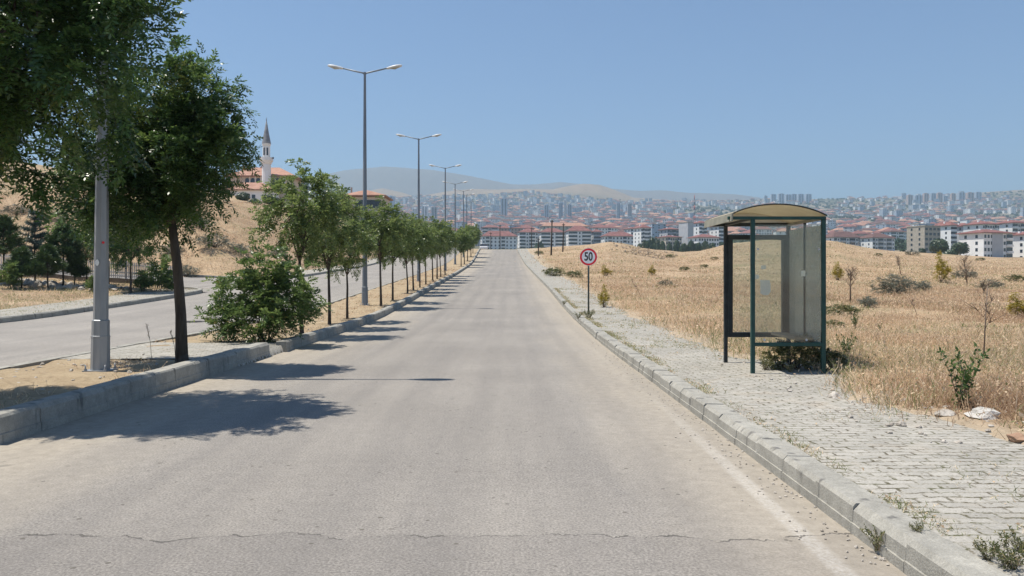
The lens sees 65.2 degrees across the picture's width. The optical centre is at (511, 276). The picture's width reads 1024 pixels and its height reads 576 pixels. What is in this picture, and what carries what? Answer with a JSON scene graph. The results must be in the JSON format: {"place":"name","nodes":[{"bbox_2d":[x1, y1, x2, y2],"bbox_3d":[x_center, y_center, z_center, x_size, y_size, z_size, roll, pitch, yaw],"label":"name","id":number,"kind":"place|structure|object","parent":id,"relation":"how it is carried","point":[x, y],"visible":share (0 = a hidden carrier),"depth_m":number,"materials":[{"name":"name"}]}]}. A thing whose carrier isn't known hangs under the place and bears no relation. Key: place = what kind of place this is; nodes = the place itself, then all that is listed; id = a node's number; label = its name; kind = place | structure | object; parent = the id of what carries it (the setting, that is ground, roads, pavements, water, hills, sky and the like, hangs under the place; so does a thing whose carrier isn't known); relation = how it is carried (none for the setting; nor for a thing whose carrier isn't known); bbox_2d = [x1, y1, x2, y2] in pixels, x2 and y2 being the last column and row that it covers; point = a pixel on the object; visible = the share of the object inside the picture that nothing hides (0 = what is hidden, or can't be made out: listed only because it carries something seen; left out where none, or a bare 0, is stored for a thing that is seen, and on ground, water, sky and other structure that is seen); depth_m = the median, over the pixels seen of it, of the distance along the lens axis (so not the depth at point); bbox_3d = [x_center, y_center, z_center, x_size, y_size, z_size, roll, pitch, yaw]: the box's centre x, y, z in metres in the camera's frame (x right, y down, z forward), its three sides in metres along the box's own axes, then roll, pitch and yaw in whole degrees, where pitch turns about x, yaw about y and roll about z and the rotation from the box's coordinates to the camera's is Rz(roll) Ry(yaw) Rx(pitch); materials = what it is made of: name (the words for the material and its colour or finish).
{"place":"outdoors","nodes":[
{"label":"outdoors","id":0,"kind":"place"},
{"bbox_2d":[0,289,206,316],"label":"opposite pavement","id":1,"kind":"structure","parent":0,"point":[54,307],"depth_m":32.86,"materials":[{"name":"grey concrete"}]},
{"bbox_2d":[0,288,206,314],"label":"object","id":2,"kind":"object","parent":1,"relation":"on","point":[89,302],"visible":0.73,"depth_m":33.41,"materials":[{"name":"beige plant"}]},
{"bbox_2d":[0,266,234,287],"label":"side street","id":3,"kind":"structure","parent":0,"point":[192,282],"depth_m":51.96,"materials":[{"name":"grey asphalt"}]},
{"bbox_2d":[0,249,458,366],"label":"opposite road","id":4,"kind":"structure","parent":0,"point":[38,339],"depth_m":25.11,"materials":[{"name":"grey asphalt"}]},
{"bbox_2d":[0,249,477,408],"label":"median ground","id":5,"kind":"structure","parent":0,"point":[60,376],"depth_m":12.57,"materials":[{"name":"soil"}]},
{"bbox_2d":[0,0,190,240],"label":"locust tree","id":6,"kind":"object","parent":5,"relation":"on","point":[47,82],"visible":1,"depth_m":8.52,"materials":[{"name":"green plant"}]},
{"bbox_2d":[82,61,117,371],"bbox_3d":[-6.103,-3.471,11.950,3.000,9.762,0.360,1,0,0],"label":"street lamp","id":7,"kind":"object","parent":5,"relation":"on","point":[100,345],"visible":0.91,"depth_m":11.87,"materials":[{"name":"metal"}]},
{"bbox_2d":[39,34,264,363],"bbox_3d":[-5.862,-1.183,12.907,3.707,5.372,2.491,0,0,0],"label":"locust tree","id":8,"kind":"object","parent":5,"relation":"on","point":[186,146],"visible":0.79,"depth_m":12.49,"materials":[{"name":"green plant"}]},
{"bbox_2d":[60,342,283,366],"bbox_3d":[-6.065,1.445,14.950,3.070,0.171,3.300,0,0,0],"label":"median crossing","id":9,"kind":"object","parent":5,"relation":"on","point":[195,350],"visible":0.69,"depth_m":14.81,"materials":[{"name":"grey concrete"}]},
{"bbox_2d":[190,243,332,342],"bbox_3d":[-5.304,0.539,17.065,2.982,2.491,2.254,0,0,-21],"label":"leafy bush","id":10,"kind":"object","parent":5,"relation":"on","point":[270,302],"visible":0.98,"depth_m":16.84,"materials":[{"name":"green plant"}]},
{"bbox_2d":[242,157,355,333],"bbox_3d":[-5.068,-0.699,19.582,2.413,4.426,2.438,0,0,25],"label":"young tree","id":11,"kind":"object","parent":5,"relation":"on","point":[302,226],"visible":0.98,"depth_m":19.32,"materials":[{"name":"green plant"}]},
{"bbox_2d":[293,174,371,324],"bbox_3d":[-5.214,-0.744,22.761,2.275,4.483,2.518,0,0,-36],"label":"young tree","id":12,"kind":"object","parent":5,"relation":"on","point":[341,248],"visible":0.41,"depth_m":22.52,"materials":[{"name":"green plant"}]},
{"bbox_2d":[323,216,378,318],"bbox_3d":[-5.237,-0.267,25.523,1.992,3.453,2.272,0,0,35],"label":"young tree","id":13,"kind":"object","parent":5,"relation":"on","point":[349,261],"visible":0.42,"depth_m":25.42,"materials":[{"name":"green plant"}]},
{"bbox_2d":[327,64,401,305],"bbox_3d":[-5.950,-3.705,32.350,3.000,9.762,0.360,0,0,0],"label":"street lamp","id":14,"kind":"object","parent":5,"relation":"on","point":[364,288],"visible":0.92,"depth_m":32.29,"materials":[{"name":"metal"}]},
{"bbox_2d":[355,195,413,305],"bbox_3d":[-5.140,-0.987,31.933,2.494,4.576,2.520,0,0,-10],"label":"young tree","id":15,"kind":"object","parent":5,"relation":"on","point":[386,229],"visible":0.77,"depth_m":31.75,"materials":[{"name":"green plant"}]},
{"bbox_2d":[370,213,419,299],"bbox_3d":[-5.269,-0.846,35.224,2.324,4.028,2.650,0,0,-34],"label":"young tree","id":16,"kind":"object","parent":5,"relation":"on","point":[409,236],"visible":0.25,"depth_m":35.14,"materials":[{"name":"green plant"}]},
{"bbox_2d":[393,212,429,292],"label":"young tree","id":17,"kind":"object","parent":5,"relation":"on","point":[420,243],"visible":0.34,"depth_m":39.97,"materials":[{"name":"green plant"}]},
{"bbox_2d":[401,213,436,289],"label":"young tree","id":18,"kind":"object","parent":5,"relation":"on","point":[426,236],"visible":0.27,"depth_m":42.53,"materials":[{"name":"green plant"}]},
{"bbox_2d":[396,134,441,281],"bbox_3d":[-6.150,-4.548,52.750,3.000,9.762,0.360,0,0,0],"label":"street lamp","id":19,"kind":"object","parent":5,"relation":"on","point":[418,139],"visible":0.74,"depth_m":52.70,"materials":[{"name":"metal"}]},
{"bbox_2d":[411,229,439,287],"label":"young tree","id":20,"kind":"object","parent":5,"relation":"on","point":[431,242],"visible":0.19,"depth_m":45.58,"materials":[{"name":"green plant"}]},
{"bbox_2d":[420,214,444,283],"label":"young tree","id":21,"kind":"object","parent":5,"relation":"on","point":[439,249],"visible":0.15,"depth_m":49.17,"materials":[{"name":"green plant"}]},
{"bbox_2d":[422,216,450,281],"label":"young tree","id":22,"kind":"object","parent":5,"relation":"on","point":[443,235],"visible":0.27,"depth_m":52.91,"materials":[{"name":"green plant"}]},
{"bbox_2d":[424,219,454,278],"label":"young tree","id":23,"kind":"object","parent":5,"relation":"on","point":[450,237],"visible":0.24,"depth_m":56.57,"materials":[{"name":"green plant"}]},
{"bbox_2d":[453,228,473,265],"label":"young tree","id":24,"kind":"object","parent":5,"relation":"on","point":[465,240],"visible":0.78,"depth_m":86.20,"materials":[{"name":"green plant"}]},
{"bbox_2d":[267,255,391,275],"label":"opposite pavement","id":25,"kind":"structure","parent":0,"point":[370,261],"depth_m":78.65,"materials":[{"name":"grey concrete"}]},
{"bbox_2d":[0,249,906,575],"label":"road","id":26,"kind":"structure","parent":0,"point":[490,413],"depth_m":6.11,"materials":[{"name":"grey asphalt"}]},
{"bbox_2d":[0,162,1023,444],"bbox_3d":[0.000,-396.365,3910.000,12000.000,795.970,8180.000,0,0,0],"label":"ground","id":27,"kind":"structure","parent":0,"point":[396,182],"depth_m":83.30,"materials":[{"name":"beige plant"}]},
{"bbox_2d":[0,261,23,288],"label":"garden bush","id":28,"kind":"object","parent":27,"relation":"on","point":[14,278],"visible":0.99,"depth_m":37.58,"materials":[{"name":"green plant"}]},
{"bbox_2d":[0,204,28,214],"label":"hillside shrub","id":29,"kind":"object","parent":27,"relation":"on","point":[5,210],"visible":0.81,"depth_m":66.76,"materials":[{"name":"green plant"}]},
{"bbox_2d":[0,213,31,278],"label":"pine tree","id":30,"kind":"object","parent":27,"relation":"on","point":[9,229],"visible":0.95,"depth_m":39.36,"materials":[{"name":"green plant"}]},
{"bbox_2d":[0,245,39,287],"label":"pine tree","id":31,"kind":"object","parent":27,"relation":"on","point":[22,256],"visible":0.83,"depth_m":38.24,"materials":[{"name":"green plant"}]},
{"bbox_2d":[8,209,50,280],"bbox_3d":[-24.010,-1.465,40.366,2.302,3.975,2.436,0,0,32],"label":"cedar tree","id":32,"kind":"object","parent":27,"relation":"on","point":[36,242],"visible":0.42,"depth_m":40.38,"materials":[{"name":"green plant"}]},
{"bbox_2d":[30,243,67,287],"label":"pine tree","id":33,"kind":"object","parent":27,"relation":"on","point":[47,254],"visible":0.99,"depth_m":38.82,"materials":[{"name":"green plant"}]},
{"bbox_2d":[0,278,128,290],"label":"rubble","id":34,"kind":"object","parent":27,"relation":"on","point":[36,283],"visible":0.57,"depth_m":40.02,"materials":[{"name":"grey stone"}]},
{"bbox_2d":[43,219,86,285],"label":"pine tree","id":35,"kind":"object","parent":27,"relation":"on","point":[66,249],"visible":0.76,"depth_m":40.57,"materials":[{"name":"green plant"}]},
{"bbox_2d":[61,256,92,284],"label":"pine tree","id":36,"kind":"object","parent":27,"relation":"on","point":[75,269],"visible":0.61,"depth_m":41.33,"materials":[{"name":"green plant"}]},
{"bbox_2d":[0,277,160,308],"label":"dry grass","id":37,"kind":"structure","parent":27,"relation":"on","point":[53,292],"depth_m":37.28,"materials":[{"name":"beige plant"}]},
{"bbox_2d":[0,254,172,285],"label":"picket fence","id":38,"kind":"object","parent":27,"relation":"on","point":[123,276],"visible":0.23,"depth_m":45.16,"materials":[{"name":"paint"}]},
{"bbox_2d":[78,226,130,283],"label":"tree","id":39,"kind":"object","parent":27,"relation":"on","point":[91,250],"visible":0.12,"depth_m":41.01,"materials":[{"name":"green plant"}]},
{"bbox_2d":[109,207,156,292],"bbox_3d":[-19.091,-1.415,40.054,2.973,4.639,2.912,0,0,-7],"label":"tree","id":40,"kind":"object","parent":27,"relation":"on","point":[133,255],"visible":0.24,"depth_m":39.94,"materials":[{"name":"green plant"}]},
{"bbox_2d":[132,253,173,290],"bbox_3d":[-18.456,-0.094,41.442,2.524,2.371,2.416,0,0,-13],"label":"garden bush","id":41,"kind":"object","parent":27,"relation":"on","point":[165,280],"visible":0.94,"depth_m":41.27,"materials":[{"name":"green plant"}]},
{"bbox_2d":[0,180,361,272],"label":"hillside grass","id":42,"kind":"structure","parent":27,"relation":"on","point":[230,234],"depth_m":70.70,"materials":[{"name":"beige plant"}]},
{"bbox_2d":[0,255,397,322],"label":"opposite kerb","id":43,"kind":"structure","parent":27,"relation":"on","point":[15,318],"depth_m":32.48,"materials":[{"name":"concrete"}]},
{"bbox_2d":[195,233,235,248],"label":"hillside shrub","id":44,"kind":"object","parent":27,"relation":"on","point":[217,243],"visible":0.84,"depth_m":61.89,"materials":[{"name":"green plant"}]},
{"bbox_2d":[0,248,480,444],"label":"median kerb","id":45,"kind":"structure","parent":27,"relation":"on","point":[22,420],"depth_m":10.25,"materials":[{"name":"concrete"}]},
{"bbox_2d":[226,117,301,204],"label":"mosque","id":46,"kind":"structure","parent":27,"relation":"on","point":[266,170],"depth_m":212.90,"materials":[{"name":"beige paint"}]},
{"bbox_2d":[341,187,392,222],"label":"villa","id":47,"kind":"object","parent":27,"relation":"on","point":[371,198],"visible":0.28,"depth_m":149.94,"materials":[{"name":"beige paint"}]},
{"bbox_2d":[480,231,517,248],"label":"apartment block","id":48,"kind":"structure","parent":27,"relation":"on","point":[503,239],"depth_m":665.40,"materials":[{"name":"white paint"}]},
{"bbox_2d":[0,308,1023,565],"bbox_3d":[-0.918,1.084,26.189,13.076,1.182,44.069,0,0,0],"label":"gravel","id":49,"kind":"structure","parent":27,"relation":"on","point":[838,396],"depth_m":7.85,"materials":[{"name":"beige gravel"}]},
{"bbox_2d":[499,225,534,238],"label":"apartment block","id":50,"kind":"structure","parent":27,"relation":"on","point":[514,230],"depth_m":860.00,"materials":[{"name":"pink paint"}]},
{"bbox_2d":[517,228,537,247],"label":"apartment block","id":51,"kind":"structure","parent":27,"relation":"on","point":[524,238],"depth_m":689.79,"materials":[{"name":"white paint"}]},
{"bbox_2d":[538,228,565,247],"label":"apartment block","id":52,"kind":"structure","parent":27,"relation":"on","point":[545,236],"depth_m":679.92,"materials":[{"name":"white paint"}]},
{"bbox_2d":[542,267,564,275],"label":"green bush","id":53,"kind":"object","parent":27,"relation":"on","point":[557,271],"visible":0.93,"depth_m":60.77,"materials":[{"name":"green plant"}]},
{"bbox_2d":[540,222,588,230],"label":"apartment block","id":54,"kind":"structure","parent":27,"relation":"on","point":[559,225],"depth_m":850.71,"materials":[{"name":"beige paint"}]},
{"bbox_2d":[565,226,591,245],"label":"apartment block","id":55,"kind":"structure","parent":27,"relation":"on","point":[577,235],"depth_m":670.08,"materials":[{"name":"white paint"}]},
{"bbox_2d":[591,229,602,243],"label":"apartment block","id":56,"kind":"structure","parent":27,"relation":"on","point":[596,234],"depth_m":678.04,"materials":[{"name":"grey paint"}]},
{"bbox_2d":[588,225,617,234],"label":"apartment block","id":57,"kind":"structure","parent":27,"relation":"on","point":[605,229],"depth_m":840.49,"materials":[{"name":"white paint"}]},
{"bbox_2d":[600,232,632,244],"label":"apartment block","id":58,"kind":"structure","parent":27,"relation":"on","point":[621,237],"depth_m":660.45,"materials":[{"name":"white paint"}]},
{"bbox_2d":[631,224,651,246],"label":"apartment block","id":59,"kind":"structure","parent":27,"relation":"on","point":[641,233],"depth_m":626.06,"materials":[{"name":"white paint"}]},
{"bbox_2d":[611,243,677,258],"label":"rubble","id":60,"kind":"object","parent":27,"relation":"on","point":[634,250],"visible":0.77,"depth_m":122.04,"materials":[{"name":"beige stone"}]},
{"bbox_2d":[646,223,665,237],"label":"town house","id":61,"kind":"structure","parent":27,"relation":"on","point":[656,228],"depth_m":902.57,"materials":[{"name":"paint"}]},
{"bbox_2d":[655,235,681,250],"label":"apartment block","id":62,"kind":"structure","parent":27,"relation":"on","point":[667,239],"depth_m":599.92,"materials":[{"name":"beige paint"}]},
{"bbox_2d":[659,227,678,236],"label":"apartment block","id":63,"kind":"structure","parent":27,"relation":"on","point":[669,231],"depth_m":640.73,"materials":[{"name":"grey paint"}]},
{"bbox_2d":[679,222,693,244],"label":"apartment block","id":64,"kind":"structure","parent":27,"relation":"on","point":[686,230],"depth_m":610.95,"materials":[{"name":"grey paint"}]},
{"bbox_2d":[694,221,706,235],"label":"apartment block","id":65,"kind":"structure","parent":27,"relation":"on","point":[699,228],"depth_m":640.17,"materials":[{"name":"white paint"}]},
{"bbox_2d":[688,234,720,246],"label":"apartment block","id":66,"kind":"structure","parent":27,"relation":"on","point":[701,238],"depth_m":560.79,"materials":[{"name":"white paint"}]},
{"bbox_2d":[394,190,1023,229],"bbox_3d":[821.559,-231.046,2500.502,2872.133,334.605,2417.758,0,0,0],"label":"distant town","id":67,"kind":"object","parent":27,"relation":"on","point":[530,209],"visible":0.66,"depth_m":2547.99,"materials":[{"name":"white paint"}]},
{"bbox_2d":[402,191,1023,249],"bbox_3d":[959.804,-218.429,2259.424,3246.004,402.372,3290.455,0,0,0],"label":"distant trees","id":68,"kind":"object","parent":27,"relation":"on","point":[900,244],"visible":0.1,"depth_m":2714.09,"materials":[{"name":"green plant"}]},
{"bbox_2d":[709,227,722,242],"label":"apartment block","id":69,"kind":"structure","parent":27,"relation":"on","point":[716,231],"depth_m":640.35,"materials":[{"name":"white paint"}]},
{"bbox_2d":[515,249,1007,575],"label":"kerb","id":70,"kind":"structure","parent":27,"relation":"on","point":[851,507],"depth_m":5.26,"materials":[{"name":"concrete"}]},
{"bbox_2d":[860,524,884,551],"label":"kerb weed","id":71,"kind":"object","parent":70,"relation":"on","point":[878,539],"visible":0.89,"depth_m":4.34,"materials":[{"name":"green plant"}]},
{"bbox_2d":[512,241,1023,439],"bbox_3d":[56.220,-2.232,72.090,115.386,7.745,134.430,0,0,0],"label":"dry grass","id":72,"kind":"structure","parent":27,"relation":"on","point":[1004,356],"depth_m":22.17,"materials":[{"name":"beige plant"}]},
{"bbox_2d":[826,231,860,245],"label":"apartment block","id":73,"kind":"structure","parent":27,"relation":"on","point":[847,237],"depth_m":590.69,"materials":[{"name":"white paint"}]},
{"bbox_2d":[826,304,862,316],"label":"green bush","id":74,"kind":"object","parent":27,"relation":"on","point":[848,308],"visible":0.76,"depth_m":25.77,"materials":[{"name":"green plant"}]},
{"bbox_2d":[836,333,857,356],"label":"dark weed","id":75,"kind":"object","parent":27,"relation":"on","point":[844,346],"visible":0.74,"depth_m":12.56,"materials":[{"name":"green plant"}]},
{"bbox_2d":[857,295,878,307],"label":"grey shrub","id":76,"kind":"object","parent":27,"relation":"on","point":[867,299],"visible":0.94,"depth_m":29.88,"materials":[{"name":"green plant"}]},
{"bbox_2d":[858,233,895,250],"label":"apartment block","id":77,"kind":"structure","parent":27,"relation":"on","point":[880,241],"depth_m":585.88,"materials":[{"name":"white paint"}]},
{"bbox_2d":[879,229,906,239],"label":"apartment block","id":78,"kind":"structure","parent":27,"relation":"on","point":[901,234],"depth_m":760.08,"materials":[{"name":"white paint"}]},
{"bbox_2d":[867,274,919,293],"bbox_3d":[18.620,0.406,39.073,2.881,1.172,1.927,0,0,-34],"label":"grey shrub","id":79,"kind":"object","parent":27,"relation":"on","point":[900,288],"visible":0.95,"depth_m":38.94,"materials":[{"name":"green plant"}]},
{"bbox_2d":[907,225,940,252],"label":"apartment block","id":80,"kind":"structure","parent":27,"relation":"on","point":[921,237],"depth_m":471.24,"materials":[{"name":"white paint"}]},
{"bbox_2d":[929,238,949,253],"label":"dark tree","id":81,"kind":"object","parent":27,"relation":"on","point":[938,245],"visible":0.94,"depth_m":328.04,"materials":[{"name":"green plant"}]},
{"bbox_2d":[933,252,955,282],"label":"yellow shrub","id":82,"kind":"object","parent":27,"relation":"on","point":[940,268],"visible":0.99,"depth_m":47.91,"materials":[{"name":"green plant"}]},
{"bbox_2d":[935,221,958,248],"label":"apartment block","id":83,"kind":"structure","parent":27,"relation":"on","point":[948,231],"depth_m":505.83,"materials":[{"name":"white paint"}]},
{"bbox_2d":[950,242,969,254],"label":"dark tree","id":84,"kind":"object","parent":27,"relation":"on","point":[960,248],"visible":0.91,"depth_m":333.37,"materials":[{"name":"green plant"}]},
{"bbox_2d":[937,342,989,409],"bbox_3d":[4.492,0.997,7.967,0.420,0.712,0.360,0,0,-28],"label":"dark weed","id":85,"kind":"object","parent":27,"relation":"on","point":[967,377],"visible":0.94,"depth_m":7.95,"materials":[{"name":"green plant"}]},
{"bbox_2d":[956,278,1004,358],"bbox_3d":[6.545,0.652,11.124,0.534,1.334,0.449,0,0,0],"label":"dry stalk","id":86,"kind":"object","parent":27,"relation":"on","point":[985,309],"visible":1,"depth_m":11.12,"materials":[{"name":"brown plant"}]},
{"bbox_2d":[961,220,1001,231],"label":"apartment block","id":87,"kind":"structure","parent":27,"relation":"on","point":[977,225],"depth_m":471.53,"materials":[{"name":"white paint"}]},
{"bbox_2d":[956,229,1015,256],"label":"apartment block","id":88,"kind":"structure","parent":27,"relation":"on","point":[988,242],"depth_m":365.48,"materials":[{"name":"white paint"}]},
{"bbox_2d":[997,219,1023,232],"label":"apartment block","id":89,"kind":"structure","parent":27,"relation":"on","point":[1009,225],"depth_m":479.84,"materials":[{"name":"white paint"}]},
{"bbox_2d":[1005,292,1023,315],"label":"yellow shrub","id":90,"kind":"object","parent":27,"relation":"on","point":[1020,306],"visible":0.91,"depth_m":24.41,"materials":[{"name":"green plant"}]},
{"bbox_2d":[1013,231,1023,256],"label":"apartment block","id":91,"kind":"structure","parent":27,"relation":"on","point":[1018,243],"depth_m":375.64,"materials":[{"name":"white paint"}]},
{"bbox_2d":[17,0,1023,198],"label":"sky","id":92,"kind":"structure","parent":0,"point":[824,99],"materials":[{"name":"blue"}]},
{"bbox_2d":[518,249,1023,575],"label":"pavement","id":93,"kind":"structure","parent":0,"point":[907,462],"depth_m":6.64,"materials":[{"name":"grey stone"}]},
{"bbox_2d":[580,248,596,311],"bbox_3d":[2.604,0.204,27.224,0.600,2.380,0.082,0,0,9],"label":"speed limit sign","id":94,"kind":"object","parent":93,"relation":"on","point":[588,257],"visible":0.99,"depth_m":27.19,"materials":[{"name":"metal"}]},
{"bbox_2d":[598,284,609,306],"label":"yellow shrub","id":95,"kind":"object","parent":93,"relation":"on","point":[605,298],"visible":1,"depth_m":30.79,"materials":[{"name":"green plant"}]},
{"bbox_2d":[704,203,826,373],"bbox_3d":[3.710,0.203,11.895,1.380,2.454,1.570,0,0,0],"label":"bus shelter","id":96,"kind":"object","parent":93,"relation":"on","point":[803,280],"visible":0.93,"depth_m":11.92,"materials":[{"name":"green paint"}]},
{"bbox_2d":[755,332,820,369],"bbox_3d":[4.096,1.155,11.751,1.026,0.683,0.742,0,0,0],"label":"bush","id":97,"kind":"object","parent":93,"relation":"on","point":[804,352],"visible":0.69,"depth_m":11.65,"materials":[{"name":"green plant"}]},
{"bbox_2d":[553,287,1023,537],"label":"paving weeds","id":98,"kind":"object","parent":93,"relation":"on","point":[626,343],"visible":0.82,"depth_m":8.01,"materials":[{"name":"green plant"}]},
{"bbox_2d":[812,346,848,369],"bbox_3d":[4.626,1.212,11.586,0.453,0.427,0.625,0,0,-25],"label":"bush","id":99,"kind":"object","parent":93,"relation":"on","point":[835,355],"visible":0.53,"depth_m":11.50,"materials":[{"name":"green plant"}]},
{"bbox_2d":[964,407,1000,419],"bbox_3d":[4.412,1.299,7.520,0.300,0.147,0.297,0,0,0],"label":"rock","id":100,"kind":"object","parent":93,"relation":"on","point":[987,415],"visible":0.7,"depth_m":7.44,"materials":[{"name":"white stone"}]},
{"bbox_2d":[972,537,1003,559],"bbox_3d":[2.273,1.308,3.819,0.147,0.117,0.137,0,0,22],"label":"kerb weed","id":101,"kind":"object","parent":93,"relation":"on","point":[980,549],"visible":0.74,"depth_m":3.81,"materials":[{"name":"green plant"}]},
{"bbox_2d":[975,530,1023,569],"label":"kerb weed","id":102,"kind":"object","parent":93,"relation":"on","point":[1004,559],"visible":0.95,"depth_m":3.67,"materials":[{"name":"green plant"}]},
{"bbox_2d":[993,524,1023,550],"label":"kerb weed","id":103,"kind":"object","parent":93,"relation":"on","point":[1017,539],"visible":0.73,"depth_m":3.94,"materials":[{"name":"green plant"}]},
{"bbox_2d":[1006,432,1023,442],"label":"rock","id":104,"kind":"object","parent":93,"relation":"on","point":[1017,437],"visible":0.98,"depth_m":6.49,"materials":[{"name":"brown stone"}]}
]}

